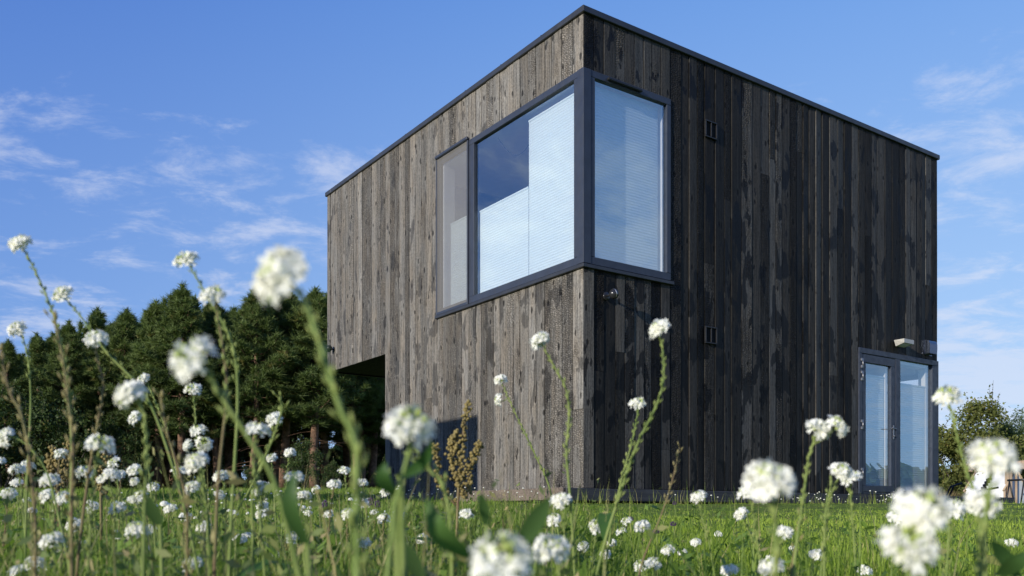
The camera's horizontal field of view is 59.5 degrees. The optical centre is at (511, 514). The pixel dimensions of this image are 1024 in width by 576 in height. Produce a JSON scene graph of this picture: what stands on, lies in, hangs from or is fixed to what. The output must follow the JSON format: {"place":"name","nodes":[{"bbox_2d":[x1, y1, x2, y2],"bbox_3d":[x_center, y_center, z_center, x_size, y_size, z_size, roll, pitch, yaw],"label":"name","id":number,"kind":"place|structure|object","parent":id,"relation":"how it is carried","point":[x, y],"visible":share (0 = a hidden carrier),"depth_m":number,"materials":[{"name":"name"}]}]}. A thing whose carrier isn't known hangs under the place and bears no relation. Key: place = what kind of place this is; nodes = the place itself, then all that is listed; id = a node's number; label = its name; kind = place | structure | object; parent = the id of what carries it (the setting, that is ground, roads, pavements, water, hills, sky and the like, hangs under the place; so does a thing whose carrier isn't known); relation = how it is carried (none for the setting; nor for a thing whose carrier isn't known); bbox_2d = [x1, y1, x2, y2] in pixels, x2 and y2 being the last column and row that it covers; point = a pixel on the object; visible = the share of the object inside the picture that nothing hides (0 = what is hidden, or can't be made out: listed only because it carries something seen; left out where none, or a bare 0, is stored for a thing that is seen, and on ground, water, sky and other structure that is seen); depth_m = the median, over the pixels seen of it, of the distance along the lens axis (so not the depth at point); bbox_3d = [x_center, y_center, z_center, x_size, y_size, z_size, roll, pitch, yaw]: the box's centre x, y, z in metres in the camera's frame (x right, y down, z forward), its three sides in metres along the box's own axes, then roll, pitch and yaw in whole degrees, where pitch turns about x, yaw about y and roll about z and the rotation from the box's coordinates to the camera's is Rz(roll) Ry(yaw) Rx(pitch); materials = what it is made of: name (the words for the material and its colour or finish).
{"place":"outdoors","nodes":[
{"label":"outdoors","id":0,"kind":"place"},
{"bbox_2d":[0,485,1013,503],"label":"meadow grass","id":1,"kind":"structure","parent":0,"point":[165,491],"depth_m":17.32,"materials":[{"name":"green plant"}]},
{"bbox_2d":[0,492,1023,575],"bbox_3d":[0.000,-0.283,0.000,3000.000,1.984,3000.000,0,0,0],"label":"ground","id":2,"kind":"structure","parent":0,"point":[758,506],"depth_m":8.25,"materials":[{"name":"green plant"}]},
{"bbox_2d":[6,320,31,558],"bbox_3d":[-0.787,-0.030,1.442,0.053,0.568,0.033,0,0,0],"label":"flowering plant","id":3,"kind":"object","parent":2,"relation":"on","point":[16,327],"visible":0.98,"depth_m":1.44,"materials":[{"name":"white plant"}]},
{"bbox_2d":[0,342,41,575],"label":"seed stalk","id":4,"kind":"object","parent":2,"relation":"on","point":[28,470],"visible":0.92,"depth_m":0.95,"materials":[{"name":"green plant"}]},
{"bbox_2d":[0,338,48,486],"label":"pine tree","id":5,"kind":"object","parent":2,"relation":"on","point":[11,356],"visible":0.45,"depth_m":36.83,"materials":[{"name":"green plant"}]},
{"bbox_2d":[0,377,57,488],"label":"shrub","id":6,"kind":"object","parent":2,"relation":"on","point":[5,403],"visible":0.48,"depth_m":34.53,"materials":[{"name":"green plant"}]},
{"bbox_2d":[0,426,67,564],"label":"flowering plant","id":7,"kind":"object","parent":2,"relation":"on","point":[6,433],"visible":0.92,"depth_m":1.29,"materials":[{"name":"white plant"}]},
{"bbox_2d":[11,331,65,487],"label":"pine tree","id":8,"kind":"object","parent":2,"relation":"on","point":[37,351],"visible":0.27,"depth_m":38.65,"materials":[{"name":"green plant"}]},
{"bbox_2d":[7,234,72,575],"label":"flowering plant","id":9,"kind":"object","parent":2,"relation":"on","point":[16,243],"visible":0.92,"depth_m":1.14,"materials":[{"name":"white plant"}]},
{"bbox_2d":[0,386,89,488],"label":"shrub","id":10,"kind":"object","parent":2,"relation":"on","point":[38,411],"visible":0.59,"depth_m":34.51,"materials":[{"name":"green plant"}]},
{"bbox_2d":[39,473,60,565],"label":"flowering plant","id":11,"kind":"object","parent":2,"relation":"on","point":[44,480],"visible":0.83,"depth_m":1.39,"materials":[{"name":"white plant"}]},
{"bbox_2d":[37,531,64,575],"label":"flowering plant","id":12,"kind":"object","parent":2,"relation":"on","point":[54,538],"visible":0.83,"depth_m":1.14,"materials":[{"name":"white plant"}]},
{"bbox_2d":[44,439,75,531],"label":"dock plant","id":13,"kind":"object","parent":2,"relation":"on","point":[51,461],"visible":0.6,"depth_m":2.40,"materials":[{"name":"brown plant"}]},
{"bbox_2d":[43,308,79,575],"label":"seed stalk","id":14,"kind":"object","parent":2,"relation":"on","point":[71,459],"visible":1,"depth_m":0.90,"materials":[{"name":"green plant"}]},
{"bbox_2d":[30,317,109,487],"bbox_3d":[-18.636,-4.637,37.912,3.280,7.535,3.384,0,0,22],"label":"pine tree","id":15,"kind":"object","parent":2,"relation":"on","point":[70,336],"visible":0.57,"depth_m":37.54,"materials":[{"name":"green plant"}]},
{"bbox_2d":[25,395,114,489],"bbox_3d":[-16.884,-2.740,34.366,3.120,3.914,3.303,0,0,-11],"label":"shrub","id":16,"kind":"object","parent":2,"relation":"on","point":[57,431],"visible":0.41,"depth_m":34.03,"materials":[{"name":"green plant"}]},
{"bbox_2d":[53,306,121,456],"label":"pine tree","id":17,"kind":"object","parent":2,"relation":"on","point":[96,320],"visible":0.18,"depth_m":39.68,"materials":[{"name":"green plant"}]},
{"bbox_2d":[75,329,108,575],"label":"flowering plant","id":18,"kind":"object","parent":2,"relation":"on","point":[93,337],"visible":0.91,"depth_m":1.18,"materials":[{"name":"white plant"}]},
{"bbox_2d":[53,411,142,487],"bbox_3d":[-15.962,-2.501,34.891,3.480,3.227,2.567,0,0,-37],"label":"shrub","id":19,"kind":"object","parent":2,"relation":"on","point":[106,428],"visible":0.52,"depth_m":34.84,"materials":[{"name":"green plant"}]},
{"bbox_2d":[83,433,115,575],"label":"flowering plant","id":20,"kind":"object","parent":2,"relation":"on","point":[92,440],"visible":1,"depth_m":1.00,"materials":[{"name":"white plant"}]},
{"bbox_2d":[88,453,112,551],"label":"dock plant","id":21,"kind":"object","parent":2,"relation":"on","point":[100,471],"visible":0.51,"depth_m":2.40,"materials":[{"name":"brown plant"}]},
{"bbox_2d":[96,468,121,566],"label":"flowering plant","id":22,"kind":"object","parent":2,"relation":"on","point":[108,474],"visible":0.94,"depth_m":1.49,"materials":[{"name":"white plant"}]},
{"bbox_2d":[78,307,162,487],"bbox_3d":[-16.688,-5.007,38.711,4.209,8.255,4.537,0,0,-3],"label":"pine tree","id":23,"kind":"object","parent":2,"relation":"on","point":[125,325],"visible":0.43,"depth_m":38.16,"materials":[{"name":"green plant"}]},
{"bbox_2d":[51,285,199,575],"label":"flowering plant","id":24,"kind":"object","parent":2,"relation":"on","point":[61,292],"visible":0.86,"depth_m":1.21,"materials":[{"name":"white plant"}]},
{"bbox_2d":[113,379,151,575],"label":"flowering plant","id":25,"kind":"object","parent":2,"relation":"on","point":[126,394],"visible":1,"depth_m":0.81,"materials":[{"name":"white plant"}]},
{"bbox_2d":[124,521,150,573],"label":"flowering plant","id":26,"kind":"object","parent":2,"relation":"on","point":[138,527],"visible":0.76,"depth_m":1.18,"materials":[{"name":"white plant"}]},
{"bbox_2d":[115,432,163,488],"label":"shrub","id":27,"kind":"object","parent":2,"relation":"on","point":[140,445],"visible":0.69,"depth_m":35.01,"materials":[{"name":"green plant"}]},
{"bbox_2d":[127,411,157,570],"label":"flowering plant","id":28,"kind":"object","parent":2,"relation":"on","point":[134,416],"visible":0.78,"depth_m":1.77,"materials":[{"name":"white plant"}]},
{"bbox_2d":[142,495,163,575],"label":"leafy shoot","id":29,"kind":"object","parent":2,"relation":"on","point":[153,514],"visible":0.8,"depth_m":0.99,"materials":[{"name":"green plant"}]},
{"bbox_2d":[104,298,205,488],"bbox_3d":[-14.647,-4.942,36.900,4.158,8.184,3.753,0,0,19],"label":"pine tree","id":30,"kind":"object","parent":2,"relation":"on","point":[150,314],"visible":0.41,"depth_m":36.59,"materials":[{"name":"green plant"}]},
{"bbox_2d":[152,387,193,575],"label":"seed stalk","id":31,"kind":"object","parent":2,"relation":"on","point":[187,522],"visible":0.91,"depth_m":1.00,"materials":[{"name":"green plant"}]},
{"bbox_2d":[130,280,234,484],"bbox_3d":[-13.205,-5.187,36.266,4.428,8.807,4.568,0,0,44],"label":"pine tree","id":32,"kind":"object","parent":2,"relation":"on","point":[182,305],"visible":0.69,"depth_m":35.78,"materials":[{"name":"green plant"}]},
{"bbox_2d":[184,451,210,575],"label":"flowering plant","id":33,"kind":"object","parent":2,"relation":"on","point":[192,462],"visible":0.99,"depth_m":1.14,"materials":[{"name":"white plant"}]},
{"bbox_2d":[183,382,211,565],"bbox_3d":[-0.563,0.009,1.623,0.063,0.499,0.029,0,0,0],"label":"flowering plant","id":34,"kind":"object","parent":2,"relation":"on","point":[192,388],"visible":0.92,"depth_m":1.62,"materials":[{"name":"white plant"}]},
{"bbox_2d":[182,424,213,565],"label":"flowering plant","id":35,"kind":"object","parent":2,"relation":"on","point":[187,443],"visible":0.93,"depth_m":1.61,"materials":[{"name":"white plant"}]},
{"bbox_2d":[185,480,224,565],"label":"flowering plant","id":36,"kind":"object","parent":2,"relation":"on","point":[194,486],"visible":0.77,"depth_m":1.62,"materials":[{"name":"white plant"}]},
{"bbox_2d":[198,284,231,575],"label":"flowering plant","id":37,"kind":"object","parent":2,"relation":"on","point":[216,293],"visible":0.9,"depth_m":1.00,"materials":[{"name":"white plant"}]},
{"bbox_2d":[167,299,263,488],"bbox_3d":[-12.768,-5.138,37.812,4.745,8.549,4.854,0,0,-14],"label":"pine tree","id":38,"kind":"object","parent":2,"relation":"on","point":[208,314],"visible":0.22,"depth_m":37.67,"materials":[{"name":"green plant"}]},
{"bbox_2d":[172,250,285,575],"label":"flowering plant","id":39,"kind":"object","parent":2,"relation":"on","point":[186,257],"visible":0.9,"depth_m":1.08,"materials":[{"name":"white plant"}]},
{"bbox_2d":[200,304,267,488],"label":"pine tree","id":40,"kind":"object","parent":2,"relation":"on","point":[229,458],"visible":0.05,"depth_m":42.22,"materials":[{"name":"green plant"}]},
{"bbox_2d":[168,334,301,575],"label":"flowering plant","id":41,"kind":"object","parent":2,"relation":"on","point":[191,357],"visible":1,"depth_m":0.55,"materials":[{"name":"white plant"}]},
{"bbox_2d":[211,411,282,573],"bbox_3d":[-0.479,0.037,1.554,0.165,0.434,0.032,0,0,0],"label":"flowering plant","id":42,"kind":"object","parent":2,"relation":"on","point":[272,418],"visible":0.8,"depth_m":1.55,"materials":[{"name":"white plant"}]},
{"bbox_2d":[201,288,306,485],"bbox_3d":[-10.399,-5.248,36.996,4.517,8.890,4.190,0,0,21],"label":"pine tree","id":43,"kind":"object","parent":2,"relation":"on","point":[255,324],"visible":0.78,"depth_m":36.35,"materials":[{"name":"green plant"}]},
{"bbox_2d":[245,420,271,575],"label":"flowering plant","id":44,"kind":"object","parent":2,"relation":"on","point":[254,428],"visible":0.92,"depth_m":1.08,"materials":[{"name":"white plant"}]},
{"bbox_2d":[217,404,304,478],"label":"pine tree","id":45,"kind":"object","parent":2,"relation":"on","point":[244,439],"visible":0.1,"depth_m":42.30,"materials":[{"name":"green plant"}]},
{"bbox_2d":[251,391,289,564],"bbox_3d":[-0.337,0.056,1.145,0.102,0.432,0.039,0,0,-24],"label":"seed stalk","id":46,"kind":"object","parent":2,"relation":"on","point":[267,447],"visible":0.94,"depth_m":1.15,"materials":[{"name":"green plant"}]},
{"bbox_2d":[237,337,303,483],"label":"pine tree","id":47,"kind":"object","parent":2,"relation":"on","point":[276,463],"depth_m":43.15,"materials":[{"name":"green plant"}]},
{"bbox_2d":[231,291,349,487],"bbox_3d":[-9.553,-5.489,38.784,6.434,9.206,6.289,0,0,-29],"label":"pine tree","id":48,"kind":"object","parent":2,"relation":"on","point":[284,313],"visible":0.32,"depth_m":37.80,"materials":[{"name":"green plant"}]},
{"bbox_2d":[281,470,310,575],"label":"leafy shoot","id":49,"kind":"object","parent":2,"relation":"on","point":[291,513],"visible":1,"depth_m":0.53,"materials":[{"name":"green plant"}]},
{"bbox_2d":[262,295,329,471],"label":"pine tree","id":50,"kind":"object","parent":2,"relation":"on","point":[294,436],"visible":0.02,"depth_m":44.32,"materials":[{"name":"green plant"}]},
{"bbox_2d":[279,433,328,488],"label":"shrub","id":51,"kind":"object","parent":2,"relation":"on","point":[297,462],"visible":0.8,"depth_m":34.23,"materials":[{"name":"green plant"}]},
{"bbox_2d":[250,245,368,575],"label":"flowering plant","id":52,"kind":"object","parent":2,"relation":"on","point":[274,274],"visible":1,"depth_m":0.44,"materials":[{"name":"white plant"}]},
{"bbox_2d":[248,286,370,487],"bbox_3d":[-8.227,-5.302,37.858,4.831,8.957,5.207,0,0,25],"label":"pine tree","id":53,"kind":"object","parent":2,"relation":"on","point":[316,300],"visible":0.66,"depth_m":37.01,"materials":[{"name":"green plant"}]},
{"bbox_2d":[294,292,361,486],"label":"pine tree","id":54,"kind":"object","parent":2,"relation":"on","point":[326,432],"visible":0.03,"depth_m":43.59,"materials":[{"name":"green plant"}]},
{"bbox_2d":[311,344,384,487],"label":"pine tree","id":55,"kind":"object","parent":2,"relation":"on","point":[372,397],"visible":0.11,"depth_m":39.58,"materials":[{"name":"green plant"}]},
{"bbox_2d":[328,377,384,486],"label":"pine tree","id":56,"kind":"object","parent":2,"relation":"on","point":[378,415],"visible":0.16,"depth_m":43.39,"materials":[{"name":"green plant"}]},
{"bbox_2d":[339,386,384,488],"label":"pine tree","id":57,"kind":"object","parent":2,"relation":"on","point":[372,464],"depth_m":44.47,"materials":[{"name":"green plant"}]},
{"bbox_2d":[375,462,399,575],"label":"leafy shoot","id":58,"kind":"object","parent":2,"relation":"on","point":[383,480],"visible":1,"depth_m":0.55,"materials":[{"name":"green plant"}]},
{"bbox_2d":[383,403,436,575],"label":"flowering plant","id":59,"kind":"object","parent":2,"relation":"on","point":[409,427],"visible":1,"depth_m":0.54,"materials":[{"name":"white plant"}]},
{"bbox_2d":[405,541,424,575],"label":"leafy shoot","id":60,"kind":"object","parent":2,"relation":"on","point":[414,565],"visible":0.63,"depth_m":0.59,"materials":[{"name":"green plant"}]},
{"bbox_2d":[398,441,432,575],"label":"leafy shoot","id":61,"kind":"object","parent":2,"relation":"on","point":[420,463],"visible":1,"depth_m":0.55,"materials":[{"name":"green plant"}]},
{"bbox_2d":[403,448,457,575],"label":"seed stalk","id":62,"kind":"object","parent":2,"relation":"on","point":[453,567],"visible":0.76,"depth_m":0.80,"materials":[{"name":"green plant"}]},
{"bbox_2d":[425,497,473,575],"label":"leafy shoot","id":63,"kind":"object","parent":2,"relation":"on","point":[443,535],"visible":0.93,"depth_m":0.48,"materials":[{"name":"green plant"}]},
{"bbox_2d":[432,399,483,560],"bbox_3d":[-0.116,0.011,1.899,0.128,0.510,0.056,0,0,14],"label":"dock plant","id":64,"kind":"object","parent":2,"relation":"on","point":[460,474],"visible":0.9,"depth_m":1.90,"materials":[{"name":"brown plant"}]},
{"bbox_2d":[479,493,489,575],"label":"leafy shoot","id":65,"kind":"object","parent":2,"relation":"on","point":[484,512],"visible":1,"depth_m":0.69,"materials":[{"name":"green plant"}]},
{"bbox_2d":[468,531,537,575],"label":"flowering plant","id":66,"kind":"object","parent":2,"relation":"on","point":[498,558],"visible":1,"depth_m":0.42,"materials":[{"name":"white plant"}]},
{"bbox_2d":[0,430,1023,575],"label":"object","id":67,"kind":"object","parent":2,"relation":"on","point":[234,478],"visible":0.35,"depth_m":1.26,"materials":[{"name":"green plant"}]},
{"bbox_2d":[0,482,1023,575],"bbox_3d":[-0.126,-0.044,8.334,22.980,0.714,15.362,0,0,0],"label":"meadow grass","id":68,"kind":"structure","parent":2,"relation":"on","point":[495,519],"depth_m":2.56,"materials":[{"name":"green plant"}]},
{"bbox_2d":[519,498,549,563],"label":"leafy shoot","id":69,"kind":"object","parent":2,"relation":"on","point":[533,523],"visible":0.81,"depth_m":0.61,"materials":[{"name":"green plant"}]},
{"bbox_2d":[493,374,576,568],"bbox_3d":[0.050,-0.024,1.948,0.183,0.563,0.038,0,0,0],"label":"flowering plant","id":70,"kind":"object","parent":2,"relation":"on","point":[499,379],"visible":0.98,"depth_m":1.94,"materials":[{"name":"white plant"}]},
{"bbox_2d":[532,533,571,575],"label":"flowering plant","id":71,"kind":"object","parent":2,"relation":"on","point":[557,545],"visible":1,"depth_m":0.74,"materials":[{"name":"white plant"}]},
{"bbox_2d":[529,331,575,575],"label":"flowering plant","id":72,"kind":"object","parent":2,"relation":"on","point":[541,338],"visible":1,"depth_m":1.30,"materials":[{"name":"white plant"}]},
{"bbox_2d":[550,492,571,575],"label":"flowering plant","id":73,"kind":"object","parent":2,"relation":"on","point":[560,499],"visible":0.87,"depth_m":1.29,"materials":[{"name":"white plant"}]},
{"bbox_2d":[604,396,645,574],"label":"flowering plant","id":74,"kind":"object","parent":2,"relation":"on","point":[636,402],"visible":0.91,"depth_m":1.55,"materials":[{"name":"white plant"}]},
{"bbox_2d":[325,4,939,501],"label":"house","id":75,"kind":"structure","parent":2,"relation":"on","point":[559,178],"depth_m":12.68,"materials":[{"name":"black wood"}]},
{"bbox_2d":[435,67,673,318],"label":"window","id":76,"kind":"structure","parent":75,"relation":"in","point":[591,193],"depth_m":11.58,"materials":[{"name":"glass"}]},
{"bbox_2d":[858,347,938,495],"bbox_3d":[6.354,-1.482,14.806,2.287,2.309,0.279,0,0,-35],"label":"door","id":77,"kind":"structure","parent":75,"relation":"in","point":[898,423],"depth_m":14.67,"materials":[{"name":"clear glass"}]},
{"bbox_2d":[595,318,670,575],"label":"flowering plant","id":78,"kind":"object","parent":2,"relation":"on","point":[657,326],"visible":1,"depth_m":1.22,"materials":[{"name":"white plant"}]},
{"bbox_2d":[638,442,682,575],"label":"seed stalk","id":79,"kind":"object","parent":2,"relation":"on","point":[675,469],"visible":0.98,"depth_m":1.50,"materials":[{"name":"green plant"}]},
{"bbox_2d":[336,487,1013,503],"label":"terrace deck","id":80,"kind":"structure","parent":2,"relation":"on","point":[643,496],"depth_m":11.78,"materials":[{"name":"grey wood"}]},
{"bbox_2d":[690,490,714,575],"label":"flowering plant","id":81,"kind":"object","parent":2,"relation":"on","point":[698,495],"visible":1,"depth_m":1.62,"materials":[{"name":"white plant"}]},
{"bbox_2d":[736,486,761,575],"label":"flowering plant","id":82,"kind":"object","parent":2,"relation":"on","point":[741,492],"visible":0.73,"depth_m":1.39,"materials":[{"name":"white plant"}]},
{"bbox_2d":[577,485,952,503],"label":"seed grass","id":83,"kind":"structure","parent":2,"relation":"on","point":[782,499],"depth_m":11.68,"materials":[{"name":"green plant"}]},
{"bbox_2d":[741,457,796,575],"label":"flowering plant","id":84,"kind":"object","parent":2,"relation":"on","point":[772,480],"visible":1,"depth_m":0.56,"materials":[{"name":"white plant"}]},
{"bbox_2d":[758,557,784,575],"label":"flowering plant","id":85,"kind":"object","parent":2,"relation":"on","point":[765,566],"visible":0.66,"depth_m":1.04,"materials":[{"name":"white plant"}]},
{"bbox_2d":[791,415,849,575],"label":"flowering plant","id":86,"kind":"object","parent":2,"relation":"on","point":[823,429],"visible":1,"depth_m":1.08,"materials":[{"name":"white plant"}]},
{"bbox_2d":[820,474,838,575],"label":"seed stalk","id":87,"kind":"object","parent":2,"relation":"on","point":[823,546],"visible":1,"depth_m":1.20,"materials":[{"name":"green plant"}]},
{"bbox_2d":[819,462,852,575],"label":"flowering plant","id":88,"kind":"object","parent":2,"relation":"on","point":[843,469],"visible":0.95,"depth_m":1.21,"materials":[{"name":"white plant"}]},
{"bbox_2d":[840,470,862,575],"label":"flowering plant","id":89,"kind":"object","parent":2,"relation":"on","point":[856,474],"visible":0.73,"depth_m":1.29,"materials":[{"name":"white plant"}]},
{"bbox_2d":[874,523,940,575],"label":"flowering plant","id":90,"kind":"object","parent":2,"relation":"on","point":[926,543],"visible":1,"depth_m":0.48,"materials":[{"name":"white plant"}]},
{"bbox_2d":[889,485,953,575],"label":"flowering plant","id":91,"kind":"object","parent":2,"relation":"on","point":[911,507],"visible":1,"depth_m":0.48,"materials":[{"name":"white plant"}]},
{"bbox_2d":[938,498,966,575],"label":"flowering plant","id":92,"kind":"object","parent":2,"relation":"on","point":[959,509],"visible":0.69,"depth_m":1.11,"materials":[{"name":"white plant"}]},
{"bbox_2d":[932,384,987,575],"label":"flowering plant","id":93,"kind":"object","parent":2,"relation":"on","point":[941,395],"visible":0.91,"depth_m":1.02,"materials":[{"name":"white plant"}]},
{"bbox_2d":[939,416,984,495],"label":"garden shrub","id":94,"kind":"object","parent":2,"relation":"on","point":[947,446],"visible":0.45,"depth_m":40.63,"materials":[{"name":"green plant"}]},
{"bbox_2d":[939,383,1023,495],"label":"garden shrub","id":95,"kind":"object","parent":2,"relation":"on","point":[976,408],"visible":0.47,"depth_m":39.75,"materials":[{"name":"green plant"}]},
{"bbox_2d":[962,488,1001,575],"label":"flowering plant","id":96,"kind":"object","parent":2,"relation":"on","point":[974,499],"visible":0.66,"depth_m":0.79,"materials":[{"name":"white plant"}]},
{"bbox_2d":[950,411,1023,489],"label":"garden shrub","id":97,"kind":"object","parent":2,"relation":"on","point":[1009,432],"visible":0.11,"depth_m":41.77,"materials":[{"name":"green plant"}]},
{"bbox_2d":[963,469,1023,502],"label":"fence","id":98,"kind":"object","parent":2,"relation":"on","point":[980,479],"visible":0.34,"depth_m":37.29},
{"bbox_2d":[964,437,1022,575],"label":"flowering plant","id":99,"kind":"object","parent":2,"relation":"on","point":[996,455],"visible":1,"depth_m":0.58,"materials":[{"name":"white plant"}]},
{"bbox_2d":[990,540,1020,575],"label":"leafy shoot","id":100,"kind":"object","parent":2,"relation":"on","point":[1002,553],"visible":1,"depth_m":0.74,"materials":[{"name":"green plant"}]},
{"bbox_2d":[995,551,1023,575],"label":"leafy shoot","id":101,"kind":"object","parent":2,"relation":"on","point":[1013,564],"visible":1,"depth_m":0.73,"materials":[{"name":"green plant"}]},
{"bbox_2d":[0,0,1023,479],"label":"sky","id":102,"kind":"structure","parent":0,"point":[135,135],"materials":[{"name":"blue"}]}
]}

